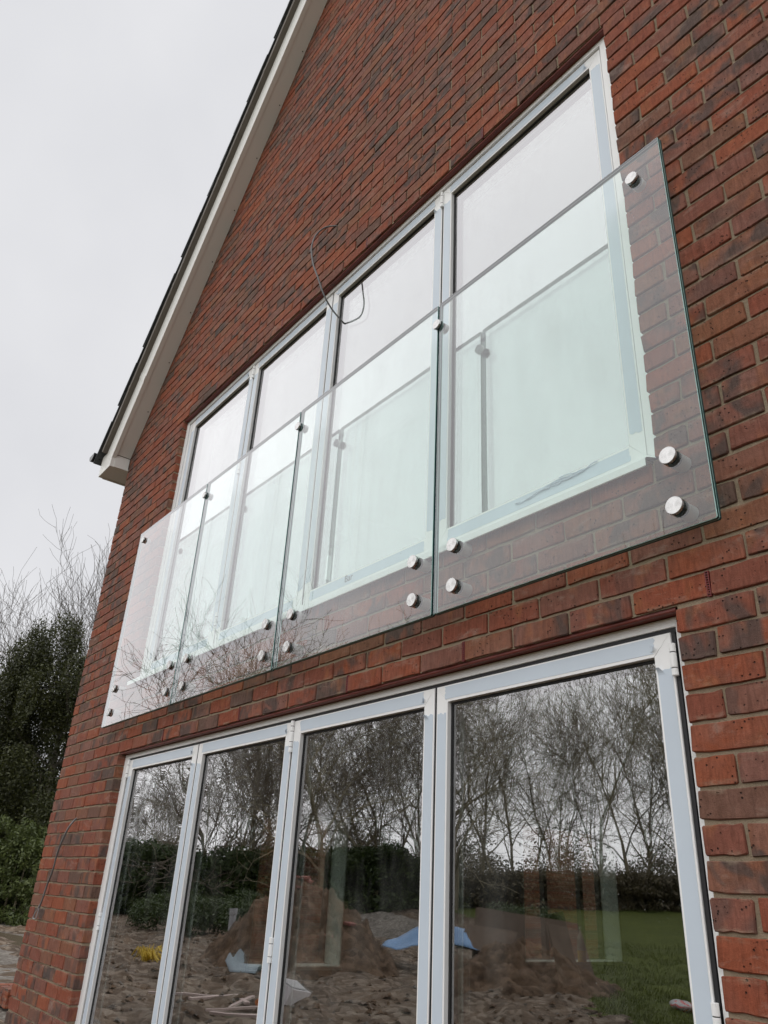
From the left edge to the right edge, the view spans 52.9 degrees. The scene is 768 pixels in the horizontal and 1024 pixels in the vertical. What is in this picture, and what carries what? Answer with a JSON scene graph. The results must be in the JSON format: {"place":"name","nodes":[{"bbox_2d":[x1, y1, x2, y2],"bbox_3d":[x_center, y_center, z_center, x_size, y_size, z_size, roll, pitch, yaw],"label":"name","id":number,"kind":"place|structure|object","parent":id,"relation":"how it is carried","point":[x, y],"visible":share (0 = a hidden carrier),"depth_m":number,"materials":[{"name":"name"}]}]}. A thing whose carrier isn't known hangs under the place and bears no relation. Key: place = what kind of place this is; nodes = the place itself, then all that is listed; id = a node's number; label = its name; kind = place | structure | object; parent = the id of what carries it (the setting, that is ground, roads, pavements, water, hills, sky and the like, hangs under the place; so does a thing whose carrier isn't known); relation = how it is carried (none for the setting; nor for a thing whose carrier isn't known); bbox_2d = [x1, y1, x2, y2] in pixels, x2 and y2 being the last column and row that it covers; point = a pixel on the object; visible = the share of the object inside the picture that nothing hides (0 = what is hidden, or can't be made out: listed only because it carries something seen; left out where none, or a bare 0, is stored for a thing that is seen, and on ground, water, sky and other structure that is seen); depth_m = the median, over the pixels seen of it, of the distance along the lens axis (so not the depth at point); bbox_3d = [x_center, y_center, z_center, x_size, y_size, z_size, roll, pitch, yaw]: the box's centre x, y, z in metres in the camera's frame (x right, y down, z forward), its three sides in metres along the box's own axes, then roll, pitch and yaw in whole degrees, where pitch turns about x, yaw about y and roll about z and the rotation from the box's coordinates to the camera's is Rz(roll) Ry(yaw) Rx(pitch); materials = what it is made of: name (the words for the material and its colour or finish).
{"place":"outdoors","nodes":[
{"label":"outdoors","id":0,"kind":"place"},
{"bbox_2d":[0,918,23,1020],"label":"gravel drive","id":1,"kind":"structure","parent":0,"point":[6,958],"depth_m":14.79,"materials":[{"name":"grey gravel"}]},
{"bbox_2d":[0,983,12,1008],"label":"brick stack","id":2,"kind":"object","parent":1,"relation":"on","point":[5,991],"visible":0.48,"depth_m":9.63,"materials":[{"name":"brick"}]},
{"bbox_2d":[0,932,22,945],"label":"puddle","id":3,"kind":"object","parent":1,"relation":"on","point":[18,939],"visible":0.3,"depth_m":20.23,"materials":[{"name":"liquid"}]},
{"bbox_2d":[0,925,25,1023],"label":"mud ground","id":4,"kind":"structure","parent":0,"point":[18,929],"depth_m":17.26,"materials":[{"name":"brown soil"}]},
{"bbox_2d":[0,0,331,776],"label":"sky","id":5,"kind":"structure","parent":0,"point":[119,119],"materials":[{"name":"white"}]},
{"bbox_3d":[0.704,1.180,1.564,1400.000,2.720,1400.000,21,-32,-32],"label":"ground","id":6,"kind":"structure","parent":0,"visible":0},
{"bbox_2d":[0,814,47,925],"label":"laurel hedge","id":7,"kind":"object","parent":6,"relation":"on","point":[21,851],"visible":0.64,"depth_m":25.86,"materials":[{"name":"green plant"}]},
{"bbox_2d":[0,650,63,905],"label":"holly tree","id":8,"kind":"object","parent":6,"relation":"on","point":[32,729],"visible":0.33,"depth_m":31.56,"materials":[{"name":"green plant"}]},
{"bbox_2d":[0,610,87,913],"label":"holly tree","id":9,"kind":"object","parent":6,"relation":"on","point":[42,644],"visible":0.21,"depth_m":30.97,"materials":[{"name":"green plant"}]},
{"bbox_2d":[0,562,100,794],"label":"bare tree","id":10,"kind":"object","parent":6,"relation":"on","point":[6,614],"visible":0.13,"depth_m":37.32,"materials":[{"name":"brown plant"}]},
{"bbox_2d":[0,506,111,760],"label":"bare tree","id":11,"kind":"object","parent":6,"relation":"on","point":[77,592],"visible":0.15,"depth_m":37.12,"materials":[{"name":"brown plant"}]},
{"bbox_2d":[4,0,767,1023],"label":"brick house","id":12,"kind":"structure","parent":6,"relation":"on","point":[424,156],"depth_m":4.48,"materials":[{"name":"brick"}]},
{"bbox_2d":[33,818,76,918],"bbox_3d":[-2.157,2.334,5.059,0.078,0.615,0.397,21,-32,-32],"label":"cable","id":13,"kind":"object","parent":12,"relation":"attached to","point":[67,829],"visible":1,"depth_m":5.02,"materials":[{"name":"grey plastic"}]},
{"bbox_2d":[82,744,198,1023],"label":"door leaf","id":14,"kind":"structure","parent":12,"relation":"in","point":[138,771],"depth_m":4.30,"materials":[{"name":"white metal"}]},
{"bbox_2d":[101,484,212,727],"bbox_3d":[-1.458,0.619,4.977,0.081,1.396,1.103,21,-32,-32],"label":"glass panel","id":15,"kind":"object","parent":12,"relation":"attached to","point":[120,690],"visible":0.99,"depth_m":5.08,"materials":[{"name":"glass"}]},
{"bbox_2d":[146,369,253,672],"bbox_3d":[-1.186,0.044,5.139,0.086,1.935,0.951,21,-32,-32],"label":"door leaf","id":16,"kind":"structure","parent":12,"relation":"in","point":[217,438],"depth_m":5.18,"materials":[{"name":"white metal"}]},
{"bbox_2d":[158,723,290,1023],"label":"door leaf","id":17,"kind":"structure","parent":12,"relation":"in","point":[169,1011],"depth_m":3.66,"materials":[{"name":"white metal"}]},
{"bbox_2d":[171,412,307,704],"bbox_3d":[-0.784,0.267,4.192,0.081,1.396,1.115,21,-32,-32],"label":"glass panel","id":18,"kind":"object","parent":12,"relation":"attached to","point":[267,657],"visible":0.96,"depth_m":4.27,"materials":[{"name":"glass"}]},
{"bbox_2d":[213,294,333,642],"bbox_3d":[-0.610,-0.258,4.465,0.090,1.935,0.928,21,-32,-32],"label":"door leaf","id":19,"kind":"structure","parent":12,"relation":"in","point":[266,374],"depth_m":4.60,"materials":[{"name":"white metal"}]},
{"bbox_2d":[246,810,349,970],"bbox_3d":[-0.735,3.064,6.271,0.850,1.120,0.310,21,-32,-32],"label":"side window","id":20,"kind":"structure","parent":12,"relation":"in","point":[333,895],"depth_m":6.45,"materials":[{"name":"glass"}]},
{"bbox_2d":[311,225,344,323],"bbox_3d":[-0.329,-1.422,4.508,0.247,0.791,0.106,-2,-27,11],"label":"cable","id":21,"kind":"object","parent":12,"relation":"attached to","point":[340,319],"visible":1,"depth_m":4.45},
{"bbox_2d":[324,531,350,582],"bbox_3d":[-0.593,0.481,7.549,0.450,0.550,0.310,21,-32,-32],"label":"side window","id":22,"kind":"structure","parent":12,"relation":"in","point":[340,545],"depth_m":7.70,"materials":[{"name":"glass"}]},
{"bbox_2d":[265,688,435,1023],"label":"door leaf","id":23,"kind":"structure","parent":12,"relation":"in","point":[282,948],"depth_m":2.99,"materials":[{"name":"white metal"}]},
{"bbox_2d":[272,306,448,669],"bbox_3d":[-0.108,-0.085,3.404,0.081,1.396,1.113,21,-32,-32],"label":"glass panel","id":24,"kind":"object","parent":12,"relation":"attached to","point":[424,566],"visible":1,"depth_m":3.41,"materials":[{"name":"glass"}]},
{"bbox_2d":[303,196,442,604],"bbox_3d":[-0.023,-0.563,3.784,0.086,1.935,0.948,21,-32,-32],"label":"door leaf","id":25,"kind":"structure","parent":12,"relation":"in","point":[432,216],"depth_m":3.90,"materials":[{"name":"white metal"}]},
{"bbox_2d":[439,50,647,544],"bbox_3d":[0.562,-0.870,3.099,0.090,1.935,0.961,21,-32,-32],"label":"door leaf","id":26,"kind":"structure","parent":12,"relation":"in","point":[589,75],"depth_m":3.09,"materials":[{"name":"white metal"}]},
{"bbox_2d":[544,911,580,987],"bbox_3d":[1.713,4.200,7.418,0.200,0.620,0.022,-6,-24,-14],"label":"plank","id":27,"kind":"object","parent":12,"relation":"in","point":[563,952],"visible":1,"depth_m":7.41,"materials":[{"name":"brown wood"}]},
{"bbox_2d":[521,819,624,964],"bbox_3d":[1.883,3.991,8.103,1.500,1.300,0.310,21,-32,-32],"label":"side window","id":28,"kind":"structure","parent":12,"relation":"in","point":[603,854],"depth_m":8.38,"materials":[{"name":"glass"}]},
{"bbox_2d":[431,633,720,1023],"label":"door leaf","id":29,"kind":"structure","parent":12,"relation":"in","point":[658,652],"depth_m":2.29,"materials":[{"name":"white metal"}]},
{"bbox_2d":[433,138,721,615],"bbox_3d":[0.555,-0.431,2.631,0.081,1.396,1.072,21,-32,-32],"label":"glass panel","id":30,"kind":"object","parent":12,"relation":"attached to","point":[677,506],"visible":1,"depth_m":2.54,"materials":[{"name":"glass"}]},
{"bbox_2d":[249,818,598,961],"bbox_3d":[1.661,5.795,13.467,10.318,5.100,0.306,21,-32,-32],"label":"window","id":31,"kind":"structure","parent":6,"relation":"on","point":[561,893],"depth_m":13.50,"materials":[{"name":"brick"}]}
]}

